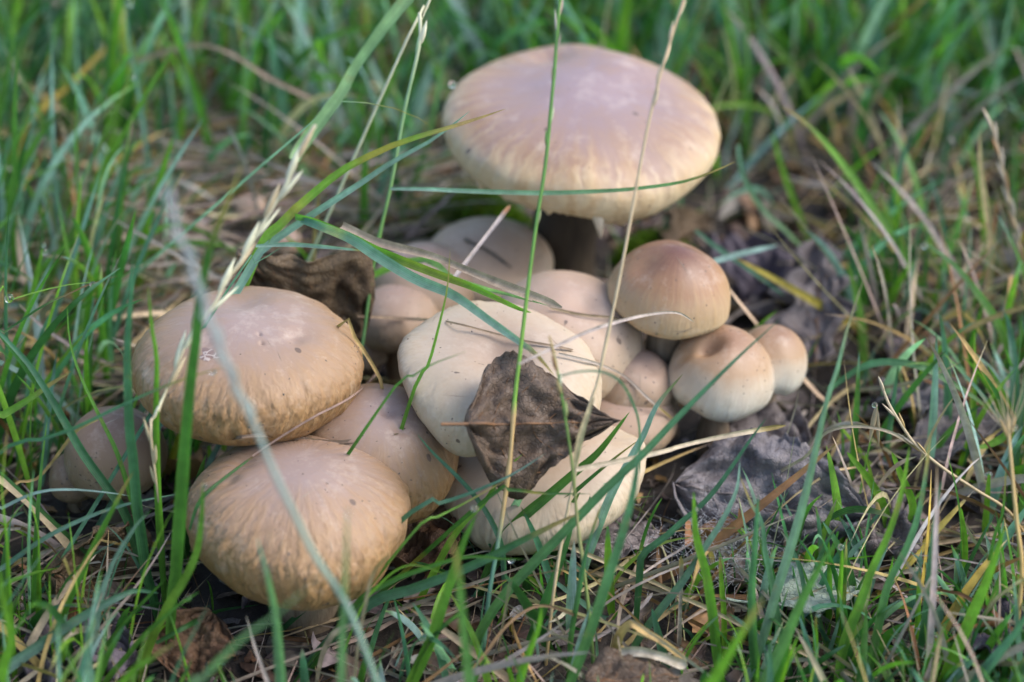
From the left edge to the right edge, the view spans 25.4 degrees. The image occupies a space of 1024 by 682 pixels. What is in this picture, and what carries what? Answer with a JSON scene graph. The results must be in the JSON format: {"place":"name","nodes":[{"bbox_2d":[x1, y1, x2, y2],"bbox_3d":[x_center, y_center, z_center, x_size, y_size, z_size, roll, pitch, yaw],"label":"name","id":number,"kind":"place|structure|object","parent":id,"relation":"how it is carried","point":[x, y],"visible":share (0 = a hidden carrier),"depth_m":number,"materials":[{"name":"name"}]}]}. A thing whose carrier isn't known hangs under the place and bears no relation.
{"place":"outdoors","nodes":[
{"label":"outdoors","id":0,"kind":"place"},
{"bbox_2d":[0,0,1023,681],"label":"ground","id":1,"kind":"structure","parent":0,"point":[258,612],"depth_m":0.76,"materials":[{"name":"soil"}]},
{"bbox_2d":[0,574,14,681],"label":"grass shoot","id":2,"kind":"object","parent":1,"relation":"on","point":[6,657],"depth_m":0.62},
{"bbox_2d":[1,427,17,681],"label":"grass shoot","id":3,"kind":"object","parent":1,"relation":"on","point":[10,605],"depth_m":0.67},
{"bbox_2d":[9,50,17,310],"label":"grass shoot","id":4,"kind":"object","parent":1,"relation":"on","point":[14,194],"depth_m":0.81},
{"bbox_2d":[6,29,124,159],"bbox_3d":[-0.185,-0.079,0.892,0.087,0.066,0.003,-30,45,-34],"label":"straw","id":5,"kind":"object","parent":1,"relation":"on","point":[59,93],"visible":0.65,"depth_m":0.89,"materials":[{"name":"brown plant"}]},
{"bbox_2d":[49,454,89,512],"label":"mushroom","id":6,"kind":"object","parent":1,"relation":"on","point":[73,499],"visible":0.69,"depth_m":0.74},
{"bbox_2d":[0,331,143,583],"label":"grass shoot","id":7,"kind":"object","parent":1,"relation":"on","point":[96,473],"depth_m":0.71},
{"bbox_2d":[22,602,137,681],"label":"dead leaf","id":8,"kind":"object","parent":1,"relation":"on","point":[117,655],"visible":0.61,"depth_m":0.69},
{"bbox_2d":[8,588,156,673],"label":"grass shoot","id":9,"kind":"object","parent":1,"relation":"on","point":[26,654],"depth_m":0.68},
{"bbox_2d":[0,494,174,571],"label":"grass shoot","id":10,"kind":"object","parent":1,"relation":"on","point":[20,554],"depth_m":0.69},
{"bbox_2d":[48,473,132,632],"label":"grass shoot","id":11,"kind":"object","parent":1,"relation":"on","point":[72,593],"depth_m":0.68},
{"bbox_2d":[41,515,152,607],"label":"dead leaf","id":12,"kind":"object","parent":1,"relation":"on","point":[57,579],"visible":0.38,"depth_m":0.72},
{"bbox_2d":[67,310,132,515],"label":"grass shoot","id":13,"kind":"object","parent":1,"relation":"on","point":[117,454],"depth_m":0.71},
{"bbox_2d":[0,367,224,454],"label":"grass shoot","id":14,"kind":"object","parent":1,"relation":"on","point":[8,446],"depth_m":0.67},
{"bbox_2d":[64,406,167,524],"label":"mushroom","id":15,"kind":"object","parent":1,"relation":"on","point":[93,438],"visible":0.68,"depth_m":0.73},
{"bbox_2d":[72,47,173,252],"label":"grass shoot","id":16,"kind":"object","parent":1,"relation":"on","point":[112,151],"depth_m":0.82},
{"bbox_2d":[125,0,155,222],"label":"grass shoot","id":17,"kind":"object","parent":1,"relation":"on","point":[143,126],"depth_m":0.86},
{"bbox_2d":[123,259,160,620],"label":"grass shoot","id":18,"kind":"object","parent":1,"relation":"on","point":[140,528],"depth_m":0.68,"materials":[{"name":"plant"}]},
{"bbox_2d":[102,591,199,681],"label":"grass shoot","id":19,"kind":"object","parent":1,"relation":"on","point":[125,657],"depth_m":0.67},
{"bbox_2d":[21,246,282,624],"bbox_3d":[-0.115,0.031,0.716,0.112,0.102,0.001,-27,44,-32],"label":"grass shoot","id":20,"kind":"object","parent":1,"relation":"on","point":[100,495],"depth_m":0.71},
{"bbox_2d":[133,137,172,308],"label":"grass shoot","id":21,"kind":"object","parent":1,"relation":"on","point":[145,229],"depth_m":0.83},
{"bbox_2d":[148,288,166,606],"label":"grass shoot","id":22,"kind":"object","parent":1,"relation":"on","point":[159,513],"depth_m":0.69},
{"bbox_2d":[138,482,203,681],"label":"grass shoot","id":23,"kind":"object","parent":1,"relation":"on","point":[173,596],"depth_m":0.67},
{"bbox_2d":[145,607,235,681],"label":"dead leaf","id":24,"kind":"object","parent":1,"relation":"on","point":[212,639],"visible":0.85,"depth_m":0.69,"materials":[{"name":"plant"}]},
{"bbox_2d":[165,162,242,644],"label":"grass shoot","id":25,"kind":"object","parent":1,"relation":"on","point":[180,510],"depth_m":0.65,"materials":[{"name":"plant"}]},
{"bbox_2d":[129,43,318,101],"bbox_3d":[-0.111,-0.105,0.873,0.078,0.018,0.002,10,37,13],"label":"straw","id":26,"kind":"object","parent":1,"relation":"on","point":[241,59],"visible":0.99,"depth_m":0.87,"materials":[{"name":"brown plant"}]},
{"bbox_2d":[236,14,247,193],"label":"grass shoot","id":27,"kind":"object","parent":1,"relation":"on","point":[242,119],"depth_m":0.88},
{"bbox_2d":[131,286,363,451],"bbox_3d":[-0.084,0.026,0.737,0.074,0.082,0.072,0,36,0],"label":"mushroom","id":28,"kind":"object","parent":1,"relation":"on","point":[306,337],"visible":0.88,"depth_m":0.70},
{"bbox_2d":[189,589,305,681],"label":"grass shoot","id":29,"kind":"object","parent":1,"relation":"on","point":[218,661],"depth_m":0.58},
{"bbox_2d":[162,186,379,681],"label":"grass stalk","id":30,"kind":"object","parent":1,"relation":"on","point":[207,317],"depth_m":0.57,"materials":[{"name":"plant"}]},
{"bbox_2d":[108,101,433,297],"bbox_3d":[-0.098,-0.035,0.784,0.156,0.131,0.006,12,38,16],"label":"grass shoot","id":31,"kind":"object","parent":1,"relation":"on","point":[159,253],"depth_m":0.77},
{"bbox_2d":[257,537,285,681],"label":"grass shoot","id":32,"kind":"object","parent":1,"relation":"on","point":[279,665],"depth_m":0.63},
{"bbox_2d":[143,0,412,503],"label":"seed stalk","id":33,"kind":"object","parent":1,"relation":"on","point":[398,8],"visible":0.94,"depth_m":0.67,"materials":[{"name":"beige plant"}]},
{"bbox_2d":[90,113,466,534],"bbox_3d":[-0.084,-0.003,0.736,0.154,0.127,0.021,-21,41,-26],"label":"grass shoot","id":34,"kind":"object","parent":1,"relation":"on","point":[257,256],"depth_m":0.73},
{"bbox_2d":[186,434,410,635],"bbox_3d":[-0.066,0.065,0.709,0.069,0.065,0.070,0,36,0],"label":"mushroom","id":35,"kind":"object","parent":1,"relation":"on","point":[242,521],"visible":0.94,"depth_m":0.68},
{"bbox_2d":[236,248,374,341],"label":"dead leaf","id":36,"kind":"object","parent":1,"relation":"on","point":[341,284],"visible":0.48,"depth_m":0.76,"materials":[{"name":"plant"}]},
{"bbox_2d":[161,109,504,477],"bbox_3d":[-0.062,-0.014,0.751,0.122,0.132,0.007,-8,37,-11],"label":"grass shoot","id":37,"kind":"object","parent":1,"relation":"on","point":[280,224],"depth_m":0.73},
{"bbox_2d":[338,513,347,681],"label":"grass shoot","id":38,"kind":"object","parent":1,"relation":"on","point":[341,655],"depth_m":0.60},
{"bbox_2d":[306,0,430,261],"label":"grass stalk","id":39,"kind":"object","parent":1,"relation":"on","point":[424,8],"depth_m":0.76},
{"bbox_2d":[310,383,458,524],"bbox_3d":[-0.043,0.044,0.735,0.052,0.058,0.053,0,36,0],"label":"mushroom","id":40,"kind":"object","parent":1,"relation":"on","point":[425,470],"visible":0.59,"depth_m":0.71,"materials":[{"name":"food"}]},
{"bbox_2d":[364,284,437,386],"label":"mushroom","id":41,"kind":"object","parent":1,"relation":"on","point":[395,332],"visible":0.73,"depth_m":0.79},
{"bbox_2d":[281,454,543,630],"bbox_3d":[-0.034,0.065,0.698,0.088,0.074,0.006,0,36,0],"label":"grass shoot","id":42,"kind":"object","parent":1,"relation":"on","point":[291,620],"depth_m":0.69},
{"bbox_2d":[308,555,517,676],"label":"grass shoot","id":43,"kind":"object","parent":1,"relation":"on","point":[355,605],"depth_m":0.68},
{"bbox_2d":[374,241,473,311],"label":"mushroom","id":44,"kind":"object","parent":1,"relation":"on","point":[436,299],"visible":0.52,"depth_m":0.80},
{"bbox_2d":[392,504,460,572],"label":"dead leaf","id":45,"kind":"object","parent":1,"relation":"on","point":[427,534],"visible":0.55,"depth_m":0.73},
{"bbox_2d":[405,30,448,212],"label":"grass shoot","id":46,"kind":"object","parent":1,"relation":"on","point":[418,171],"depth_m":0.87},
{"bbox_2d":[292,513,579,675],"bbox_3d":[-0.025,0.079,0.693,0.090,0.065,0.007,0,36,0],"label":"grass shoot","id":47,"kind":"object","parent":1,"relation":"on","point":[377,599],"depth_m":0.69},
{"bbox_2d":[406,514,476,681],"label":"grass shoot","id":48,"kind":"object","parent":1,"relation":"on","point":[415,673],"depth_m":0.67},
{"bbox_2d":[374,257,544,304],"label":"grass shoot","id":49,"kind":"object","parent":1,"relation":"on","point":[433,263],"depth_m":0.76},
{"bbox_2d":[450,533,473,681],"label":"grass shoot","id":50,"kind":"object","parent":1,"relation":"on","point":[467,662],"depth_m":0.61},
{"bbox_2d":[418,435,507,614],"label":"grass shoot","id":51,"kind":"object","parent":1,"relation":"on","point":[484,509],"depth_m":0.70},
{"bbox_2d":[408,456,519,617],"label":"grass shoot","id":52,"kind":"object","parent":1,"relation":"on","point":[448,544],"depth_m":0.70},
{"bbox_2d":[378,484,585,592],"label":"grass shoot","id":53,"kind":"object","parent":1,"relation":"on","point":[434,544],"depth_m":0.69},
{"bbox_2d":[431,216,553,301],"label":"mushroom","id":54,"kind":"object","parent":1,"relation":"on","point":[518,235],"visible":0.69,"depth_m":0.81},
{"bbox_2d":[0,0,1023,681],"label":"turf grass","id":55,"kind":"structure","parent":1,"relation":"on","point":[80,40],"depth_m":0.88,"materials":[{"name":"plant"}]},
{"bbox_2d":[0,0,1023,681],"bbox_3d":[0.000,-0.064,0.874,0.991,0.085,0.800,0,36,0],"label":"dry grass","id":56,"kind":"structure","parent":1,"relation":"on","point":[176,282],"depth_m":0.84,"materials":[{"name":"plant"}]},
{"bbox_2d":[0,0,1023,681],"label":"dead grass","id":57,"kind":"structure","parent":1,"relation":"on","point":[800,132],"depth_m":0.82,"materials":[{"name":"plant"}]},
{"bbox_2d":[576,425,784,471],"bbox_3d":[0.051,0.032,0.693,0.069,0.003,0.003,-12,38,-17],"label":"straw","id":58,"kind":"object","parent":57,"relation":"on","point":[672,448],"visible":0.98,"depth_m":0.69,"materials":[{"name":"beige plant"}]},
{"bbox_2d":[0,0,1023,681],"bbox_3d":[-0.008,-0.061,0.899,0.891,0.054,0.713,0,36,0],"label":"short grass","id":59,"kind":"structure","parent":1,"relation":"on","point":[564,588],"depth_m":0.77,"materials":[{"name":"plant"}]},
{"bbox_2d":[2,0,1023,681],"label":"leaf litter","id":60,"kind":"object","parent":1,"relation":"on","point":[746,208],"visible":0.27,"depth_m":0.79,"materials":[{"name":"plant"}]},
{"bbox_2d":[611,620,684,659],"bbox_3d":[0.041,0.090,0.681,0.023,0.015,0.004,0,36,0],"label":"straw","id":61,"kind":"object","parent":60,"relation":"on","point":[624,628],"visible":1,"depth_m":0.68,"materials":[{"name":"beige plant"}]},
{"bbox_2d":[443,426,646,555],"bbox_3d":[0.009,0.049,0.741,0.069,0.039,0.066,0,36,0],"label":"mushroom","id":62,"kind":"object","parent":1,"relation":"on","point":[473,476],"visible":0.34,"depth_m":0.72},
{"bbox_2d":[397,300,601,456],"bbox_3d":[-0.004,0.030,0.743,0.066,0.072,0.066,0,36,0],"label":"mushroom","id":63,"kind":"object","parent":62,"relation":"on","point":[434,404],"visible":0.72,"depth_m":0.72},
{"bbox_2d":[294,213,530,312],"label":"grass shoot","id":64,"kind":"object","parent":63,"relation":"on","point":[418,267],"depth_m":0.71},
{"bbox_2d":[300,218,553,374],"bbox_3d":[-0.026,-0.016,0.704,0.104,0.016,0.006,25,43,30],"label":"grass shoot","id":65,"kind":"object","parent":63,"relation":"on","point":[378,256],"depth_m":0.71,"materials":[{"name":"plant"}]},
{"bbox_2d":[340,222,561,308],"bbox_3d":[-0.020,-0.024,0.723,0.080,0.008,0.004,17,39,22],"label":"straw","id":66,"kind":"object","parent":63,"relation":"on","point":[515,289],"visible":1,"depth_m":0.72,"materials":[{"name":"beige plant"}]},
{"bbox_2d":[441,350,620,499],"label":"dead leaf","id":67,"kind":"object","parent":63,"relation":"on","point":[540,429],"visible":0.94,"depth_m":0.69,"materials":[{"name":"plant"}]},
{"bbox_2d":[361,12,733,353],"bbox_3d":[0.004,-0.037,0.771,0.130,0.145,0.053,-7,37,-9],"label":"grass stalk","id":68,"kind":"object","parent":1,"relation":"on","point":[421,36],"depth_m":0.75,"materials":[{"name":"plant"}]},
{"bbox_2d":[475,413,628,596],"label":"grass shoot","id":69,"kind":"object","parent":1,"relation":"on","point":[535,506],"depth_m":0.71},
{"bbox_2d":[501,270,642,398],"bbox_3d":[0.018,0.009,0.779,0.053,0.066,0.053,0,36,0],"label":"mushroom","id":70,"kind":"object","parent":1,"relation":"on","point":[578,292],"visible":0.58,"depth_m":0.76,"materials":[{"name":"food"}]},
{"bbox_2d":[442,44,720,276],"bbox_3d":[0.025,-0.051,0.830,0.099,0.096,0.098,0,36,0],"label":"mushroom","id":71,"kind":"object","parent":1,"relation":"on","point":[602,100],"visible":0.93,"depth_m":0.79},
{"bbox_2d":[566,503,601,678],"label":"grass shoot","id":72,"kind":"object","parent":1,"relation":"on","point":[575,610],"depth_m":0.68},
{"bbox_2d":[481,0,691,652],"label":"grass stalk","id":73,"kind":"object","parent":1,"relation":"on","point":[521,341],"depth_m":0.68,"materials":[{"name":"plant"}]},
{"bbox_2d":[548,335,640,663],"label":"grass stalk","id":74,"kind":"object","parent":1,"relation":"on","point":[559,390],"depth_m":0.67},
{"bbox_2d":[566,437,640,681],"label":"grass shoot","id":75,"kind":"object","parent":1,"relation":"on","point":[595,615],"depth_m":0.66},
{"bbox_2d":[544,0,685,665],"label":"grass stalk","id":76,"kind":"object","parent":1,"relation":"on","point":[579,442],"depth_m":0.67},
{"bbox_2d":[456,320,778,681],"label":"grass shoot","id":77,"kind":"object","parent":1,"relation":"on","point":[524,572],"depth_m":0.68,"materials":[{"name":"plant"}]},
{"bbox_2d":[575,513,662,564],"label":"dead leaf","id":78,"kind":"object","parent":1,"relation":"on","point":[633,538],"visible":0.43,"depth_m":0.73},
{"bbox_2d":[577,374,682,586],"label":"grass shoot","id":79,"kind":"object","parent":1,"relation":"on","point":[607,503],"depth_m":0.71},
{"bbox_2d":[584,646,678,681],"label":"dead leaf","id":80,"kind":"object","parent":1,"relation":"on","point":[608,665],"visible":1,"depth_m":0.68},
{"bbox_2d":[620,646,686,669],"bbox_3d":[0.042,0.094,0.679,0.020,0.006,0.005,0,36,0],"label":"straw","id":81,"kind":"object","parent":80,"relation":"on","point":[675,662],"visible":1,"depth_m":0.68,"materials":[{"name":"beige plant"}]},
{"bbox_2d":[600,399,677,451],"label":"mushroom","id":82,"kind":"object","parent":1,"relation":"on","point":[660,421],"visible":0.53,"depth_m":0.76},
{"bbox_2d":[604,348,672,407],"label":"mushroom","id":83,"kind":"object","parent":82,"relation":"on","point":[653,362],"visible":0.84,"depth_m":0.76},
{"bbox_2d":[607,240,730,439],"bbox_3d":[0.053,0.004,0.778,0.042,0.085,0.042,0,36,0],"label":"mushroom","id":84,"kind":"object","parent":1,"relation":"on","point":[693,289],"visible":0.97,"depth_m":0.75,"materials":[{"name":"food"}]},
{"bbox_2d":[659,205,710,243],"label":"dead leaf","id":85,"kind":"object","parent":1,"relation":"on","point":[683,222],"visible":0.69,"depth_m":0.87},
{"bbox_2d":[631,462,739,646],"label":"grass shoot","id":86,"kind":"object","parent":1,"relation":"on","point":[663,605],"depth_m":0.69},
{"bbox_2d":[632,419,765,642],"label":"grass shoot","id":87,"kind":"object","parent":1,"relation":"on","point":[658,541],"depth_m":0.70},
{"bbox_2d":[692,492,724,681],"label":"grass shoot","id":88,"kind":"object","parent":1,"relation":"on","point":[715,638],"depth_m":0.68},
{"bbox_2d":[568,545,855,678],"bbox_3d":[0.051,0.078,0.706,0.131,0.024,0.006,16,39,20],"label":"straw","id":89,"kind":"object","parent":1,"relation":"on","point":[691,601],"visible":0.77,"depth_m":0.71,"materials":[{"name":"beige plant"}]},
{"bbox_2d":[602,467,830,606],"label":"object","id":90,"kind":"object","parent":1,"relation":"on","point":[742,539],"visible":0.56,"depth_m":0.73,"materials":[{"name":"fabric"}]},
{"bbox_2d":[668,324,773,457],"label":"mushroom","id":91,"kind":"object","parent":1,"relation":"on","point":[720,403],"visible":0.94,"depth_m":0.75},
{"bbox_2d":[705,596,764,681],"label":"grass shoot","id":92,"kind":"object","parent":1,"relation":"on","point":[717,672],"depth_m":0.61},
{"bbox_2d":[707,229,798,304],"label":"dead leaf","id":93,"kind":"object","parent":1,"relation":"on","point":[770,260],"visible":0.77,"depth_m":0.86,"materials":[{"name":"plant"}]},
{"bbox_2d":[748,498,759,681],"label":"grass shoot","id":94,"kind":"object","parent":1,"relation":"on","point":[752,641],"depth_m":0.68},
{"bbox_2d":[707,401,810,448],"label":"dead leaf","id":95,"kind":"object","parent":1,"relation":"on","point":[769,412],"visible":0.34,"depth_m":0.78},
{"bbox_2d":[740,477,792,681],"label":"grass shoot","id":96,"kind":"object","parent":1,"relation":"on","point":[771,581],"depth_m":0.69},
{"bbox_2d":[736,145,800,245],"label":"grass shoot","id":97,"kind":"object","parent":1,"relation":"on","point":[759,204],"depth_m":0.85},
{"bbox_2d":[672,427,870,552],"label":"dead leaf","id":98,"kind":"object","parent":1,"relation":"on","point":[764,458],"visible":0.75,"depth_m":0.74,"materials":[{"name":"plant"}]},
{"bbox_2d":[748,324,806,404],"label":"mushroom","id":99,"kind":"object","parent":1,"relation":"on","point":[778,345],"visible":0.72,"depth_m":0.77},
{"bbox_2d":[772,132,810,240],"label":"grass shoot","id":100,"kind":"object","parent":1,"relation":"on","point":[792,196],"depth_m":0.88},
{"bbox_2d":[726,562,861,612],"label":"dead leaf","id":101,"kind":"object","parent":1,"relation":"on","point":[821,596],"visible":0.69,"depth_m":0.71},
{"bbox_2d":[759,541,837,681],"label":"grass shoot","id":102,"kind":"object","parent":1,"relation":"on","point":[779,651],"depth_m":0.66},
{"bbox_2d":[742,276,864,681],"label":"grass shoot","id":103,"kind":"object","parent":1,"relation":"on","point":[783,569],"depth_m":0.68,"materials":[{"name":"plant"}]},
{"bbox_2d":[764,233,857,369],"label":"dead leaf","id":104,"kind":"object","parent":1,"relation":"on","point":[802,319],"visible":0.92,"depth_m":0.82,"materials":[{"name":"plant"}]},
{"bbox_2d":[781,105,937,324],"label":"grass shoot","id":105,"kind":"object","parent":1,"relation":"on","point":[878,213],"depth_m":0.82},
{"bbox_2d":[833,446,909,681],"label":"grass shoot","id":106,"kind":"object","parent":1,"relation":"on","point":[852,622],"depth_m":0.68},
{"bbox_2d":[844,487,922,559],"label":"dead leaf","id":107,"kind":"object","parent":1,"relation":"on","point":[902,528],"visible":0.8,"depth_m":0.73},
{"bbox_2d":[866,436,930,674],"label":"grass shoot","id":108,"kind":"object","parent":1,"relation":"on","point":[884,597],"depth_m":0.68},
{"bbox_2d":[879,110,940,268],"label":"grass shoot","id":109,"kind":"object","parent":1,"relation":"on","point":[917,188],"depth_m":0.86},
{"bbox_2d":[827,358,993,413],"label":"grass shoot","id":110,"kind":"object","parent":1,"relation":"on","point":[875,363],"depth_m":0.76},
{"bbox_2d":[875,364,953,421],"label":"dead leaf","id":111,"kind":"object","parent":1,"relation":"on","point":[924,387],"visible":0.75,"depth_m":0.79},
{"bbox_2d":[913,482,940,681],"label":"grass shoot","id":112,"kind":"object","parent":1,"relation":"on","point":[921,636],"depth_m":0.68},
{"bbox_2d":[869,376,1023,531],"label":"grass stalk","id":113,"kind":"object","parent":1,"relation":"on","point":[875,419],"depth_m":0.72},
{"bbox_2d":[911,403,1002,461],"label":"dead leaf","id":114,"kind":"object","parent":1,"relation":"on","point":[988,423],"visible":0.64,"depth_m":0.77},
{"bbox_2d":[938,526,1004,681],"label":"grass shoot","id":115,"kind":"object","parent":1,"relation":"on","point":[970,617],"depth_m":0.67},
{"bbox_2d":[924,241,1021,386],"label":"grass shoot","id":116,"kind":"object","parent":1,"relation":"on","point":[988,308],"depth_m":0.80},
{"bbox_2d":[977,130,994,332],"bbox_3d":[0.171,-0.038,0.825,0.010,0.079,0.016,0,36,0],"label":"straw","id":117,"kind":"object","parent":1,"relation":"on","point":[991,242],"visible":0.77,"depth_m":0.82,"materials":[{"name":"beige plant"}]},
{"bbox_2d":[967,596,1023,654],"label":"dead leaf","id":118,"kind":"object","parent":1,"relation":"on","point":[983,637],"visible":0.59,"depth_m":0.69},
{"bbox_2d":[971,616,1023,681],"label":"grass shoot","id":119,"kind":"object","parent":1,"relation":"on","point":[992,660],"depth_m":0.66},
{"bbox_2d":[979,380,1023,666],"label":"grass stalk","id":120,"kind":"object","parent":1,"relation":"on","point":[1005,435],"depth_m":0.67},
{"bbox_2d":[982,108,1023,291],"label":"grass stalk","id":121,"kind":"object","parent":1,"relation":"on","point":[1006,193],"depth_m":0.80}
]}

